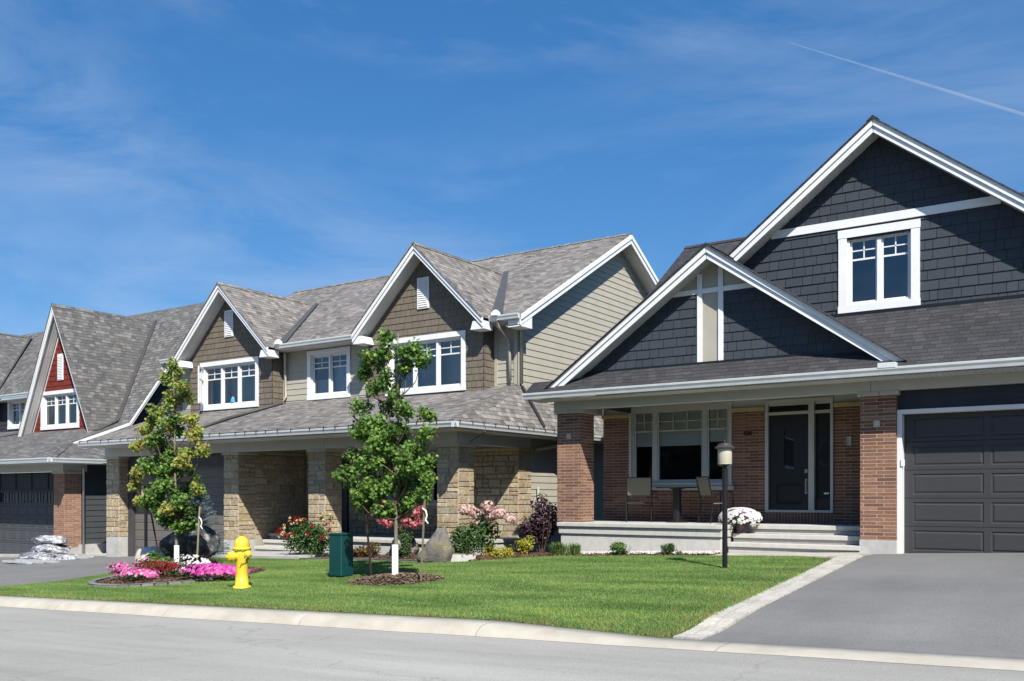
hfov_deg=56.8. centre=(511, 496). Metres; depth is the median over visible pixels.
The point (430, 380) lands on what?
window
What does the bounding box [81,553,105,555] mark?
walkway
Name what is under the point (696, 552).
pebbles
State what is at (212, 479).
garage door
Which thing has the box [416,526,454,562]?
boulder
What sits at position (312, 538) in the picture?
rose bush
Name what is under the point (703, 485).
patio chair
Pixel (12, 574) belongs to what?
driveway
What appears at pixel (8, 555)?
walkway
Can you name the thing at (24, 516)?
garage door
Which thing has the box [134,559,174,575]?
petunias
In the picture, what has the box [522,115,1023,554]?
house
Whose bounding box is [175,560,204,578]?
petunias
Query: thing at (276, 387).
house
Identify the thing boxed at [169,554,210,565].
petunias
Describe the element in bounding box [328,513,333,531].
tall rose
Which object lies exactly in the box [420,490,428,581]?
tree stake
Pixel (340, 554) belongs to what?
utility box
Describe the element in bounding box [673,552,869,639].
paver path
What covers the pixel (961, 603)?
driveway
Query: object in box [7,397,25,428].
window
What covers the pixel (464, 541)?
shrub
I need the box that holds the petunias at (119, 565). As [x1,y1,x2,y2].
[104,562,135,572]
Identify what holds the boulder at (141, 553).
on the lawn at (456, 617)
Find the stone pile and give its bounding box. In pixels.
[18,535,79,559]
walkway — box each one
[0,553,19,556]
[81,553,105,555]
[135,551,328,558]
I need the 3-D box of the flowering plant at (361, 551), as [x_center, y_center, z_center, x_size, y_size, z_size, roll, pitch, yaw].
[-3.519,1.322,22.573,1.013,0.534,0.491,0,0,34]
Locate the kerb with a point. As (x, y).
(461, 626)
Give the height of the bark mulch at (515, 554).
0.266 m
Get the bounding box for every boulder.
[135,546,164,566]
[159,522,219,562]
[389,533,418,556]
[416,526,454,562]
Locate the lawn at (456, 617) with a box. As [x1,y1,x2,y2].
[4,559,829,637]
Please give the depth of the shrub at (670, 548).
18.49 m
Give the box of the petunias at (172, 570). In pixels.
[156,561,188,576]
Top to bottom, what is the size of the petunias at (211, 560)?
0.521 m
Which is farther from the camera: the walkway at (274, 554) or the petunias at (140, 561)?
the walkway at (274, 554)
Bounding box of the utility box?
[328,533,353,576]
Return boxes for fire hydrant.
[225,532,251,588]
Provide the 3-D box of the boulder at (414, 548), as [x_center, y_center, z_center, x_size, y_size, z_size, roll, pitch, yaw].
[-2.549,1.239,22.374,0.582,0.733,0.707,0,0,-25]
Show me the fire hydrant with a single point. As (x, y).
(240, 555)
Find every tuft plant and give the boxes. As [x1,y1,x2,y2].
[548,542,569,555]
[567,542,583,555]
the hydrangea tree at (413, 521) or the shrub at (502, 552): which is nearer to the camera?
the shrub at (502, 552)
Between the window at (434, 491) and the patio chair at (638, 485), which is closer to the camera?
the patio chair at (638, 485)
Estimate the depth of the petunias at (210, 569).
18.38 m
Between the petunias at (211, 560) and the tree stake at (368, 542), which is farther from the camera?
the petunias at (211, 560)
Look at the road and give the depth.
9.66 m
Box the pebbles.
[565,550,720,554]
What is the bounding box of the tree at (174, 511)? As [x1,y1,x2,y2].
[127,356,210,563]
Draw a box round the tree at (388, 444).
[331,327,438,574]
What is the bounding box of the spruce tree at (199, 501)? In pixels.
[184,493,229,554]
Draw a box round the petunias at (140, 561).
[131,556,148,566]
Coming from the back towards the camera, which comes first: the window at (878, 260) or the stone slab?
the stone slab
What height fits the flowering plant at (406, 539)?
0.708 m
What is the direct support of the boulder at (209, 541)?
on the lawn at (456, 617)
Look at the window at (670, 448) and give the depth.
21.42 m
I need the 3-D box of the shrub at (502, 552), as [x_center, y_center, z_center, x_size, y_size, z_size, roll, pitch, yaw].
[-0.186,1.243,20.352,0.582,0.419,0.444,0,0,34]
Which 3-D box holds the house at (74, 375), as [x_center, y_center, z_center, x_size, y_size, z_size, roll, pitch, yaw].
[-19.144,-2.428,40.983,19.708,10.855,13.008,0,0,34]
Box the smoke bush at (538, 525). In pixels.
[518,492,558,553]
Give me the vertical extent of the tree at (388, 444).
4.575 m
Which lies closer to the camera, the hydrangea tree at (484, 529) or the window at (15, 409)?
the hydrangea tree at (484, 529)
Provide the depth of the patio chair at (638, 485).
20.51 m
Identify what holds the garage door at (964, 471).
in the house at (830, 349)
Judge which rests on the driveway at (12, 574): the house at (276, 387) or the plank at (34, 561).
the plank at (34, 561)
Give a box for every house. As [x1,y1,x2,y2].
[0,302,204,554]
[77,233,658,556]
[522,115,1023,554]
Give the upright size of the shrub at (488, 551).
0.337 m
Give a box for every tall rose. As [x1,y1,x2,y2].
[318,513,323,556]
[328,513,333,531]
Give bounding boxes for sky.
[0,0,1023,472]
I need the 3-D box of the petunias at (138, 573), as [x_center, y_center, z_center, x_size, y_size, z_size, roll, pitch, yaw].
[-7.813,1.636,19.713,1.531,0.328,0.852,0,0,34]
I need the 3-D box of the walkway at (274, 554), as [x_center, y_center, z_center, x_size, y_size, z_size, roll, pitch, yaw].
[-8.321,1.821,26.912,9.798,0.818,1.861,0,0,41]
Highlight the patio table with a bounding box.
[655,487,696,522]
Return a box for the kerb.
[0,595,1023,670]
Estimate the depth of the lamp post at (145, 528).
25.18 m
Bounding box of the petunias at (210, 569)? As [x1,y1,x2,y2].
[178,563,250,578]
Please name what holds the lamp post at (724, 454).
on the lawn at (456, 617)
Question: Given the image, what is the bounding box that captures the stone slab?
[451,553,475,561]
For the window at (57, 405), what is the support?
in the house at (74, 375)
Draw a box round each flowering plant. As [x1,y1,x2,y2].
[353,541,380,557]
[398,528,413,557]
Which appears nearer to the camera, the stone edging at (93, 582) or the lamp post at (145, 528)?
the stone edging at (93, 582)
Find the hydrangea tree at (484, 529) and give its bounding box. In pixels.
[458,500,516,554]
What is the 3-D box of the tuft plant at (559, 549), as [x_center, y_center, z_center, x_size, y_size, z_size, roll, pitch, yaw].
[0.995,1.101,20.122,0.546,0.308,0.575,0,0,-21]
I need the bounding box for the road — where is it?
[0,606,1023,680]
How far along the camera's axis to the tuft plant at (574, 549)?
19.75 m
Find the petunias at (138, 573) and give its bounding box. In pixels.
[109,567,165,579]
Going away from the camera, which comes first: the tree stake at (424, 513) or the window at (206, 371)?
the tree stake at (424, 513)
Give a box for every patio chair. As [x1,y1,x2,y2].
[626,477,651,521]
[696,476,733,523]
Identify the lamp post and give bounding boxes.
[141,483,147,547]
[715,440,734,567]
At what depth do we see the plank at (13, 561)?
28.13 m
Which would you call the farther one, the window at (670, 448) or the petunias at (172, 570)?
the window at (670, 448)
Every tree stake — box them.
[150,513,158,554]
[196,506,202,560]
[364,493,371,575]
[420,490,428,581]
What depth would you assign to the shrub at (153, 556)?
21.02 m
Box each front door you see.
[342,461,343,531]
[769,414,807,509]
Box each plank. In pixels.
[2,560,31,563]
[15,559,44,563]
[32,559,59,562]
[70,555,87,558]
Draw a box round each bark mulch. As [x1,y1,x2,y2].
[97,566,265,583]
[309,554,417,559]
[347,572,443,585]
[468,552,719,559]
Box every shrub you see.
[141,550,176,572]
[450,523,481,555]
[479,543,498,554]
[491,544,514,557]
[513,535,534,553]
[609,542,631,555]
[660,543,677,554]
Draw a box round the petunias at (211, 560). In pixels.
[199,554,222,563]
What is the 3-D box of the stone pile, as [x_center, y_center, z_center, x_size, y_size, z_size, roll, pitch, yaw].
[-14.477,1.702,29.717,2.662,0.930,1.526,0,0,34]
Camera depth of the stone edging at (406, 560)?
21.29 m
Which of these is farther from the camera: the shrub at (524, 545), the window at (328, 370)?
the window at (328, 370)
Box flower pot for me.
[718,507,762,533]
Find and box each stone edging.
[88,575,220,586]
[299,558,450,562]
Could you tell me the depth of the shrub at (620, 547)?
19.10 m
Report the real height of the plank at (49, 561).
0.060 m
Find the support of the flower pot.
on the house at (830, 349)
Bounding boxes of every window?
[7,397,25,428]
[40,388,79,429]
[198,356,258,410]
[307,346,350,399]
[377,452,436,505]
[385,330,465,395]
[629,402,732,485]
[838,219,920,313]
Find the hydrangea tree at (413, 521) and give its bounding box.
[370,502,422,532]
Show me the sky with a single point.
(154, 154)
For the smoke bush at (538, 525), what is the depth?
21.25 m
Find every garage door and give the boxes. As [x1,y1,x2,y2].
[0,492,53,553]
[135,466,223,553]
[904,409,1023,552]
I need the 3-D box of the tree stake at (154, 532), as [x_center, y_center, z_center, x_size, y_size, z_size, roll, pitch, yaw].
[-8.324,1.102,22.182,0.452,1.400,0.028,0,0,34]
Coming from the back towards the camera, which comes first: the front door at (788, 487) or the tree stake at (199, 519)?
the tree stake at (199, 519)
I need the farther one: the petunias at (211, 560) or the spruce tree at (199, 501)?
the spruce tree at (199, 501)
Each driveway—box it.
[0,556,134,585]
[701,553,1023,657]
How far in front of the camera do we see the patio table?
20.22 m
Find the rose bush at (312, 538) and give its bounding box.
[275,515,341,556]
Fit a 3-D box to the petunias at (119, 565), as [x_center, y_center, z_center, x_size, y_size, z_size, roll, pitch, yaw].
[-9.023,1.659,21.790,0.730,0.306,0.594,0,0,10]

